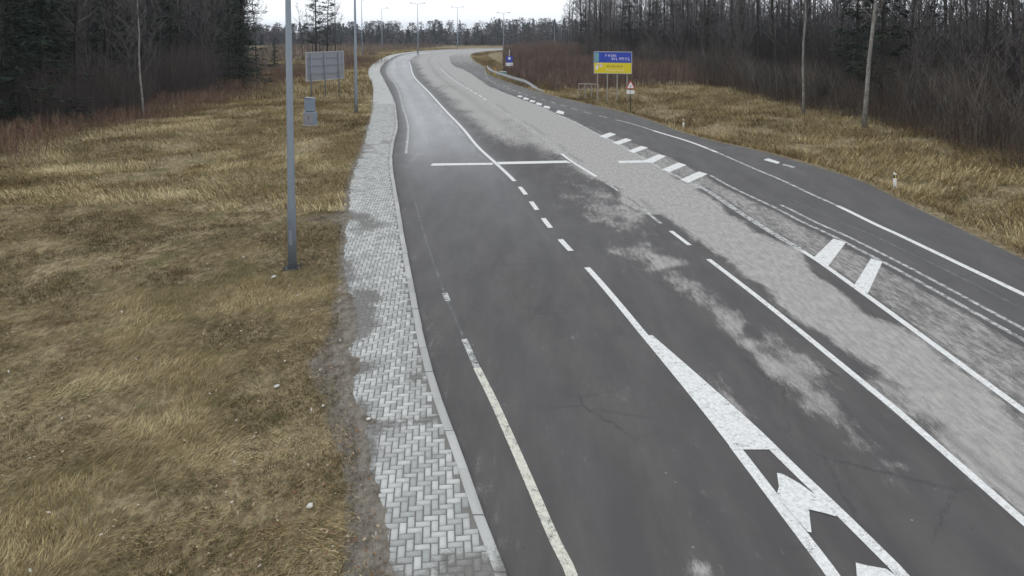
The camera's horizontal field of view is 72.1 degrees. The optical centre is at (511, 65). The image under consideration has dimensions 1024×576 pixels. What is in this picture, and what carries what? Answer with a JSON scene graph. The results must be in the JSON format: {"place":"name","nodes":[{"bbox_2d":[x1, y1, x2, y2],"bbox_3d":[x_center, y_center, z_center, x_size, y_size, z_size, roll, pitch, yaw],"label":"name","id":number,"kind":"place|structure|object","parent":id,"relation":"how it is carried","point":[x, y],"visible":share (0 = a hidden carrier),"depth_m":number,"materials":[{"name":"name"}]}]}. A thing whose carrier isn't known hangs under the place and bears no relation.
{"place":"outdoors","nodes":[
{"label":"outdoors","id":0,"kind":"place"},
{"bbox_2d":[338,48,494,575],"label":"pavement","id":1,"kind":"structure","parent":0,"point":[430,523],"depth_m":12.02,"materials":[{"name":"concrete"}]},
{"bbox_2d":[0,32,1023,575],"bbox_3d":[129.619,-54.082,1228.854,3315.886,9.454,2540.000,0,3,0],"label":"ground","id":2,"kind":"structure","parent":0,"point":[56,350],"depth_m":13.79,"materials":[{"name":"plant"}]},
{"bbox_2d":[0,0,30,109],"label":"pine tree","id":3,"kind":"object","parent":2,"relation":"on","point":[4,28],"visible":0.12,"depth_m":49.38,"materials":[{"name":"green plant"}]},
{"bbox_2d":[0,0,71,132],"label":"spruce tree","id":4,"kind":"object","parent":2,"relation":"on","point":[14,57],"visible":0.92,"depth_m":42.35,"materials":[{"name":"green plant"}]},
{"bbox_2d":[1,0,92,120],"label":"spruce tree","id":5,"kind":"object","parent":2,"relation":"on","point":[54,54],"visible":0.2,"depth_m":46.88,"materials":[{"name":"green plant"}]},
{"bbox_2d":[6,0,93,124],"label":"spruce tree","id":6,"kind":"object","parent":2,"relation":"on","point":[41,34],"visible":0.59,"depth_m":45.56,"materials":[{"name":"green plant"}]},
{"bbox_2d":[6,0,103,119],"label":"spruce tree","id":7,"kind":"object","parent":2,"relation":"on","point":[56,33],"visible":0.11,"depth_m":49.41,"materials":[{"name":"green plant"}]},
{"bbox_2d":[49,0,98,122],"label":"bare tree","id":8,"kind":"object","parent":2,"relation":"on","point":[75,25],"visible":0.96,"depth_m":47.18,"materials":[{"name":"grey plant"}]},
{"bbox_2d":[52,0,101,113],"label":"bare tree","id":9,"kind":"object","parent":2,"relation":"on","point":[84,29],"visible":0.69,"depth_m":49.50,"materials":[{"name":"brown plant"}]},
{"bbox_2d":[49,0,104,82],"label":"bare tree","id":10,"kind":"object","parent":2,"relation":"on","point":[71,14],"visible":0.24,"depth_m":50.40,"materials":[{"name":"brown plant"}]},
{"bbox_2d":[74,0,93,85],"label":"bare tree","id":11,"kind":"object","parent":2,"relation":"on","point":[81,44],"visible":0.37,"depth_m":53.70,"materials":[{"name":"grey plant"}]},
{"bbox_2d":[87,0,129,79],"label":"bare tree","id":12,"kind":"object","parent":2,"relation":"on","point":[112,16],"visible":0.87,"depth_m":55.78,"materials":[{"name":"brown plant"}]},
{"bbox_2d":[82,0,136,94],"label":"spruce tree","id":13,"kind":"object","parent":2,"relation":"on","point":[108,4],"visible":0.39,"depth_m":58.90,"materials":[{"name":"green plant"}]},
{"bbox_2d":[96,0,134,100],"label":"bare tree","id":14,"kind":"object","parent":2,"relation":"on","point":[106,36],"visible":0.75,"depth_m":56.94,"materials":[{"name":"brown plant"}]},
{"bbox_2d":[102,1,144,78],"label":"bare tree","id":15,"kind":"object","parent":2,"relation":"on","point":[127,40],"visible":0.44,"depth_m":63.14,"materials":[{"name":"brown plant"}]},
{"bbox_2d":[0,43,250,127],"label":"brushwood","id":16,"kind":"object","parent":2,"relation":"on","point":[131,64],"visible":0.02,"depth_m":63.02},
{"bbox_2d":[110,0,146,118],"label":"birch tree","id":17,"kind":"object","parent":2,"relation":"on","point":[139,67],"visible":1,"depth_m":50.37,"materials":[{"name":"grey plant"}]},
{"bbox_2d":[0,0,257,95],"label":"woodland","id":18,"kind":"object","parent":2,"relation":"on","point":[130,14],"visible":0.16,"depth_m":83.82,"materials":[{"name":"plant"}]},
{"bbox_2d":[98,0,165,98],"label":"bare tree","id":19,"kind":"object","parent":2,"relation":"on","point":[129,55],"visible":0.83,"depth_m":55.26,"materials":[{"name":"brown plant"}]},
{"bbox_2d":[0,31,266,124],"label":"brushwood","id":20,"kind":"object","parent":2,"relation":"on","point":[180,79],"visible":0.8,"depth_m":52.67,"materials":[{"name":"plant"}]},
{"bbox_2d":[126,0,160,76],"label":"bare tree","id":21,"kind":"object","parent":2,"relation":"on","point":[144,49],"visible":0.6,"depth_m":63.41,"materials":[{"name":"brown plant"}]},
{"bbox_2d":[140,0,168,89],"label":"bare tree","id":22,"kind":"object","parent":2,"relation":"on","point":[152,44],"visible":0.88,"depth_m":58.62,"materials":[{"name":"brown plant"}]},
{"bbox_2d":[142,2,176,74],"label":"spruce tree","id":23,"kind":"object","parent":2,"relation":"on","point":[157,32],"visible":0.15,"depth_m":84.96,"materials":[{"name":"green plant"}]},
{"bbox_2d":[149,0,175,74],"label":"bare tree","id":24,"kind":"object","parent":2,"relation":"on","point":[159,11],"visible":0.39,"depth_m":81.16,"materials":[{"name":"brown plant"}]},
{"bbox_2d":[142,0,190,93],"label":"pine tree","id":25,"kind":"object","parent":2,"relation":"on","point":[170,27],"visible":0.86,"depth_m":66.03,"materials":[{"name":"green plant"}]},
{"bbox_2d":[0,99,368,575],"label":"dead stalks","id":26,"kind":"object","parent":2,"relation":"on","point":[159,331],"visible":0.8,"depth_m":15.14,"materials":[{"name":"plant"}]},
{"bbox_2d":[167,0,204,67],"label":"bare tree","id":27,"kind":"object","parent":2,"relation":"on","point":[180,18],"visible":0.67,"depth_m":69.24,"materials":[{"name":"brown plant"}]},
{"bbox_2d":[0,96,373,212],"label":"dry grass","id":28,"kind":"structure","parent":2,"relation":"on","point":[266,116],"depth_m":33.96,"materials":[{"name":"plant"}]},
{"bbox_2d":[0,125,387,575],"bbox_3d":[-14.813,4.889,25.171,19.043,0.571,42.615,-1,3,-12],"label":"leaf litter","id":29,"kind":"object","parent":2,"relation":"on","point":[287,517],"visible":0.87,"depth_m":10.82,"materials":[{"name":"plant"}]},
{"bbox_2d":[0,54,397,165],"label":"brushwood","id":30,"kind":"object","parent":2,"relation":"on","point":[7,133],"visible":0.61,"depth_m":50.02,"materials":[{"name":"plant"}]},
{"bbox_2d":[181,0,221,65],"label":"bare tree","id":31,"kind":"object","parent":2,"relation":"on","point":[200,19],"visible":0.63,"depth_m":82.31,"materials":[{"name":"brown plant"}]},
{"bbox_2d":[186,0,224,82],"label":"bare tree","id":32,"kind":"object","parent":2,"relation":"on","point":[207,34],"visible":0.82,"depth_m":69.41,"materials":[{"name":"brown plant"}]},
{"bbox_2d":[193,0,226,69],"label":"bare tree","id":33,"kind":"object","parent":2,"relation":"on","point":[221,22],"visible":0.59,"depth_m":74.89,"materials":[{"name":"brown plant"}]},
{"bbox_2d":[203,0,238,72],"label":"spruce tree","id":34,"kind":"object","parent":2,"relation":"on","point":[223,16],"visible":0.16,"depth_m":86.88,"materials":[{"name":"green plant"}]},
{"bbox_2d":[200,0,262,77],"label":"bare tree","id":35,"kind":"object","parent":2,"relation":"on","point":[229,28],"visible":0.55,"depth_m":73.94,"materials":[{"name":"brown plant"}]},
{"bbox_2d":[216,1,259,80],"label":"spruce tree","id":36,"kind":"object","parent":2,"relation":"on","point":[236,35],"visible":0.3,"depth_m":77.74,"materials":[{"name":"green plant"}]},
{"bbox_2d":[212,0,283,88],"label":"spruce tree","id":37,"kind":"object","parent":2,"relation":"on","point":[241,42],"visible":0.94,"depth_m":71.48,"materials":[{"name":"green plant"}]},
{"bbox_2d":[244,0,268,72],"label":"bare tree","id":38,"kind":"object","parent":2,"relation":"on","point":[253,16],"visible":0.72,"depth_m":83.16,"materials":[{"name":"brown plant"}]},
{"bbox_2d":[283,0,301,270],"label":"street lamp","id":39,"kind":"object","parent":2,"relation":"on","point":[291,229],"visible":0.95,"depth_m":18.33,"materials":[{"name":"metal"}]},
{"bbox_2d":[302,97,317,126],"bbox_3d":[-13.074,3.050,45.609,0.900,1.910,0.480,1,3,20],"label":"utility cabinet","id":40,"kind":"object","parent":2,"relation":"on","point":[310,116],"visible":0.88,"depth_m":45.45,"materials":[{"name":"metal"}]},
{"bbox_2d":[156,47,464,100],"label":"dry grass","id":41,"kind":"structure","parent":2,"relation":"on","point":[349,75],"depth_m":75.28,"materials":[{"name":"plant"}]},
{"bbox_2d":[304,0,330,51],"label":"pine tree","id":42,"kind":"object","parent":2,"relation":"on","point":[315,38],"visible":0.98,"depth_m":135.04,"materials":[{"name":"green plant"}]},
{"bbox_2d":[305,51,343,96],"bbox_3d":[-16.766,0.868,63.443,0.190,4.190,4.660,2,3,31],"label":"road sign","id":43,"kind":"object","parent":2,"relation":"on","point":[325,65],"visible":0.91,"depth_m":63.26,"materials":[{"name":"metal"}]},
{"bbox_2d":[318,0,340,50],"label":"pine tree","id":44,"kind":"object","parent":2,"relation":"on","point":[327,29],"visible":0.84,"depth_m":140.36,"materials":[{"name":"green plant"}]},
{"bbox_2d":[250,40,443,61],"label":"brushwood","id":45,"kind":"object","parent":2,"relation":"on","point":[346,48],"visible":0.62,"depth_m":190.68,"materials":[{"name":"plant"}]},
{"bbox_2d":[353,0,357,112],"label":"street lamp","id":46,"kind":"object","parent":2,"relation":"on","point":[355,79],"visible":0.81,"depth_m":52.30,"materials":[{"name":"metal"}]},
{"bbox_2d":[337,102,393,575],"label":"soil edge","id":47,"kind":"object","parent":2,"relation":"on","point":[358,416],"visible":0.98,"depth_m":11.62,"materials":[{"name":"soil"}]},
{"bbox_2d":[194,16,634,44],"bbox_3d":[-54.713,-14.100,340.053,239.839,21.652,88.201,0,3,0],"label":"distant wood","id":48,"kind":"object","parent":2,"relation":"on","point":[545,29],"visible":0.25,"depth_m":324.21,"materials":[{"name":"plant"}]},
{"bbox_2d":[487,65,543,91],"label":"guardrail","id":49,"kind":"object","parent":2,"relation":"on","point":[512,77],"visible":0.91,"depth_m":81.21,"materials":[{"name":"metal"}]},
{"bbox_2d":[471,50,562,89],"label":"dry grass","id":50,"kind":"structure","parent":2,"relation":"on","point":[483,58],"depth_m":116.11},
{"bbox_2d":[578,0,614,49],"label":"bare tree","id":51,"kind":"object","parent":2,"relation":"on","point":[600,19],"visible":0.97,"depth_m":115.08,"materials":[{"name":"brown plant"}]},
{"bbox_2d":[594,51,631,102],"bbox_3d":[8.838,1.079,61.776,3.337,4.540,0.185,1,3,14],"label":"information board","id":52,"kind":"object","parent":2,"relation":"on","point":[610,62],"visible":0.96,"depth_m":61.66,"materials":[{"name":"multicoloured paint"}]},
{"bbox_2d":[603,0,623,42],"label":"bare tree","id":53,"kind":"object","parent":2,"relation":"on","point":[610,8],"visible":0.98,"depth_m":113.33,"materials":[{"name":"brown plant"}]},
{"bbox_2d":[615,0,643,47],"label":"pine tree","id":54,"kind":"object","parent":2,"relation":"on","point":[628,24],"visible":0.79,"depth_m":123.28,"materials":[{"name":"green plant"}]},
{"bbox_2d":[500,38,770,91],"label":"brushwood","id":55,"kind":"object","parent":2,"relation":"on","point":[545,61],"visible":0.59,"depth_m":86.11,"materials":[{"name":"plant"}]},
{"bbox_2d":[626,0,649,49],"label":"bare tree","id":56,"kind":"object","parent":2,"relation":"on","point":[641,19],"visible":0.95,"depth_m":107.69,"materials":[{"name":"brown plant"}]},
{"bbox_2d":[643,0,669,47],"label":"pine tree","id":57,"kind":"object","parent":2,"relation":"on","point":[664,36],"visible":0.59,"depth_m":108.14,"materials":[{"name":"green plant"}]},
{"bbox_2d":[641,0,673,48],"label":"bare tree","id":58,"kind":"object","parent":2,"relation":"on","point":[653,22],"visible":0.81,"depth_m":105.59,"materials":[{"name":"brown plant"}]},
{"bbox_2d":[662,0,691,59],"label":"bare tree","id":59,"kind":"object","parent":2,"relation":"on","point":[682,27],"visible":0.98,"depth_m":94.45,"materials":[{"name":"brown plant"}]},
{"bbox_2d":[661,0,693,53],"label":"bare tree","id":60,"kind":"object","parent":2,"relation":"on","point":[672,19],"visible":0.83,"depth_m":98.61,"materials":[{"name":"brown plant"}]},
{"bbox_2d":[681,0,693,58],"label":"bare tree","id":61,"kind":"object","parent":2,"relation":"on","point":[687,20],"visible":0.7,"depth_m":95.60,"materials":[{"name":"brown plant"}]},
{"bbox_2d":[691,0,715,60],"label":"bare tree","id":62,"kind":"object","parent":2,"relation":"on","point":[702,36],"visible":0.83,"depth_m":86.43,"materials":[{"name":"brown plant"}]},
{"bbox_2d":[693,0,719,54],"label":"pine tree","id":63,"kind":"object","parent":2,"relation":"on","point":[708,20],"visible":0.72,"depth_m":88.24,"materials":[{"name":"green plant"}]},
{"bbox_2d":[698,0,718,59],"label":"bare tree","id":64,"kind":"object","parent":2,"relation":"on","point":[705,16],"visible":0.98,"depth_m":83.23,"materials":[{"name":"brown plant"}]},
{"bbox_2d":[714,0,738,61],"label":"bare tree","id":65,"kind":"object","parent":2,"relation":"on","point":[731,29],"visible":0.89,"depth_m":77.75,"materials":[{"name":"brown plant"}]},
{"bbox_2d":[719,0,751,63],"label":"bare tree","id":66,"kind":"object","parent":2,"relation":"on","point":[734,16],"visible":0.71,"depth_m":75.15,"materials":[{"name":"brown plant"}]},
{"bbox_2d":[734,0,755,62],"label":"bare tree","id":67,"kind":"object","parent":2,"relation":"on","point":[739,23],"visible":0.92,"depth_m":73.74,"materials":[{"name":"brown plant"}]},
{"bbox_2d":[738,0,766,61],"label":"bare tree","id":68,"kind":"object","parent":2,"relation":"on","point":[751,27],"visible":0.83,"depth_m":74.30,"materials":[{"name":"brown plant"}]},
{"bbox_2d":[757,0,761,66],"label":"bare tree","id":69,"kind":"object","parent":2,"relation":"on","point":[758,39],"visible":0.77,"depth_m":73.27,"materials":[{"name":"brown plant"}]},
{"bbox_2d":[758,0,787,59],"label":"bare tree","id":70,"kind":"object","parent":2,"relation":"on","point":[776,17],"visible":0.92,"depth_m":72.61,"materials":[{"name":"brown plant"}]},
{"bbox_2d":[528,82,1023,256],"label":"dry grass","id":71,"kind":"structure","parent":2,"relation":"on","point":[983,171],"depth_m":37.08,"materials":[{"name":"plant"}]},
{"bbox_2d":[756,0,798,65],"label":"bare tree","id":72,"kind":"object","parent":2,"relation":"on","point":[773,15],"visible":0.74,"depth_m":74.28,"materials":[{"name":"brown plant"}]},
{"bbox_2d":[773,0,791,72],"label":"bare tree","id":73,"kind":"object","parent":2,"relation":"on","point":[789,47],"visible":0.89,"depth_m":70.82,"materials":[{"name":"brown plant"}]},
{"bbox_2d":[776,0,799,58],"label":"bare tree","id":74,"kind":"object","parent":2,"relation":"on","point":[790,23],"visible":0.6,"depth_m":79.27,"materials":[{"name":"brown plant"}]},
{"bbox_2d":[570,2,1023,127],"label":"brushwood","id":75,"kind":"object","parent":2,"relation":"on","point":[767,46],"visible":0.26,"depth_m":64.49,"materials":[{"name":"plant"}]},
{"bbox_2d":[783,0,810,63],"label":"bare tree","id":76,"kind":"object","parent":2,"relation":"on","point":[800,22],"visible":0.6,"depth_m":77.67,"materials":[{"name":"brown plant"}]},
{"bbox_2d":[777,0,817,116],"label":"birch tree","id":77,"kind":"object","parent":2,"relation":"on","point":[803,82],"visible":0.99,"depth_m":49.26,"materials":[{"name":"grey plant"}]},
{"bbox_2d":[573,18,1023,158],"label":"brushwood","id":78,"kind":"object","parent":2,"relation":"on","point":[793,80],"visible":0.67,"depth_m":45.52,"materials":[{"name":"plant"}]},
{"bbox_2d":[799,0,828,59],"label":"bare tree","id":79,"kind":"object","parent":2,"relation":"on","point":[815,12],"visible":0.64,"depth_m":75.25,"materials":[{"name":"brown plant"}]},
{"bbox_2d":[808,0,829,49],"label":"bare tree","id":80,"kind":"object","parent":2,"relation":"on","point":[821,20],"visible":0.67,"depth_m":77.37,"materials":[{"name":"grey plant"}]},
{"bbox_2d":[617,0,1023,97],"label":"woodland","id":81,"kind":"object","parent":2,"relation":"on","point":[849,25],"visible":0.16,"depth_m":95.93,"materials":[{"name":"plant"}]},
{"bbox_2d":[633,57,1023,169],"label":"brushwood","id":82,"kind":"object","parent":2,"relation":"on","point":[724,81],"visible":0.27,"depth_m":41.92,"materials":[{"name":"plant"}]},
{"bbox_2d":[816,0,848,54],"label":"bare tree","id":83,"kind":"object","parent":2,"relation":"on","point":[832,26],"visible":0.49,"depth_m":77.03,"materials":[{"name":"brown plant"}]},
{"bbox_2d":[817,1,848,65],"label":"bare tree","id":84,"kind":"object","parent":2,"relation":"on","point":[836,6],"visible":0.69,"depth_m":65.89,"materials":[{"name":"grey plant"}]},
{"bbox_2d":[821,0,851,61],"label":"bare tree","id":85,"kind":"object","parent":2,"relation":"on","point":[842,19],"visible":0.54,"depth_m":76.39,"materials":[{"name":"brown plant"}]},
{"bbox_2d":[827,0,886,104],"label":"pine tree","id":86,"kind":"object","parent":2,"relation":"on","point":[847,31],"visible":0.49,"depth_m":52.21,"materials":[{"name":"green plant"}]},
{"bbox_2d":[853,0,884,127],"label":"birch tree","id":87,"kind":"object","parent":2,"relation":"on","point":[866,93],"visible":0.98,"depth_m":43.04,"materials":[{"name":"grey plant"}]},
{"bbox_2d":[840,0,917,115],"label":"pine tree","id":88,"kind":"object","parent":2,"relation":"on","point":[881,38],"visible":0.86,"depth_m":46.15,"materials":[{"name":"green plant"}]},
{"bbox_2d":[892,0,917,96],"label":"bare tree","id":89,"kind":"object","parent":2,"relation":"on","point":[910,37],"visible":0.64,"depth_m":50.60,"materials":[{"name":"brown plant"}]},
{"bbox_2d":[900,0,930,76],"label":"bare tree","id":90,"kind":"object","parent":2,"relation":"on","point":[920,11],"visible":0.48,"depth_m":57.09,"materials":[{"name":"grey plant"}]},
{"bbox_2d":[898,0,933,89],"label":"bare tree","id":91,"kind":"object","parent":2,"relation":"on","point":[917,16],"visible":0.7,"depth_m":47.24,"materials":[{"name":"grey plant"}]},
{"bbox_2d":[896,0,958,113],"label":"bare tree","id":92,"kind":"object","parent":2,"relation":"on","point":[931,35],"visible":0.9,"depth_m":44.78,"materials":[{"name":"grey plant"}]},
{"bbox_2d":[907,0,979,80],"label":"bare tree","id":93,"kind":"object","parent":2,"relation":"on","point":[952,12],"visible":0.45,"depth_m":52.16,"materials":[{"name":"brown plant"}]},
{"bbox_2d":[924,0,970,69],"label":"tree","id":94,"kind":"object","parent":2,"relation":"on","point":[944,14],"visible":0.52,"depth_m":57.42,"materials":[{"name":"green plant"}]},
{"bbox_2d":[938,0,981,106],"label":"bare tree","id":95,"kind":"object","parent":2,"relation":"on","point":[965,2],"visible":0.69,"depth_m":45.31,"materials":[{"name":"grey plant"}]},
{"bbox_2d":[936,0,984,105],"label":"bare tree","id":96,"kind":"object","parent":2,"relation":"on","point":[958,40],"visible":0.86,"depth_m":44.69,"materials":[{"name":"grey plant"}]},
{"bbox_2d":[935,0,1003,95],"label":"bare tree","id":97,"kind":"object","parent":2,"relation":"on","point":[970,40],"visible":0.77,"depth_m":44.02,"materials":[{"name":"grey plant"}]},
{"bbox_2d":[939,0,1023,103],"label":"bare tree","id":98,"kind":"object","parent":2,"relation":"on","point":[994,19],"visible":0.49,"depth_m":48.15,"materials":[{"name":"brown plant"}]},
{"bbox_2d":[978,0,988,106],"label":"bare tree","id":99,"kind":"object","parent":2,"relation":"on","point":[986,29],"visible":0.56,"depth_m":41.52,"materials":[{"name":"brown plant"}]},
{"bbox_2d":[964,0,1003,89],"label":"bare tree","id":100,"kind":"object","parent":2,"relation":"on","point":[980,24],"visible":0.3,"depth_m":50.51,"materials":[{"name":"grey plant"}]},
{"bbox_2d":[957,0,1022,132],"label":"bare tree","id":101,"kind":"object","parent":2,"relation":"on","point":[995,8],"visible":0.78,"depth_m":37.34,"materials":[{"name":"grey plant"}]},
{"bbox_2d":[994,14,1023,69],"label":"bare tree","id":102,"kind":"object","parent":2,"relation":"on","point":[1018,45],"visible":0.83,"depth_m":36.81,"materials":[{"name":"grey plant"}]},
{"bbox_2d":[1002,0,1023,142],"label":"bare tree","id":103,"kind":"object","parent":2,"relation":"on","point":[1021,62],"visible":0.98,"depth_m":36.23,"materials":[{"name":"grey plant"}]},
{"bbox_2d":[1005,0,1022,133],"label":"bare tree","id":104,"kind":"object","parent":2,"relation":"on","point":[1014,53],"visible":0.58,"depth_m":37.58,"materials":[{"name":"brown plant"}]},
{"bbox_2d":[243,0,1023,31],"label":"sky","id":105,"kind":"structure","parent":0,"point":[470,12],"materials":[{"name":"white"}]},
{"bbox_2d":[380,49,1023,575],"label":"road","id":106,"kind":"structure","parent":0,"point":[654,349],"depth_m":14.13,"materials":[{"name":"asphalt"}]},
{"bbox_2d":[379,48,506,575],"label":"kerb","id":107,"kind":"structure","parent":106,"relation":"on","point":[495,559],"depth_m":11.52,"materials":[{"name":"concrete"}]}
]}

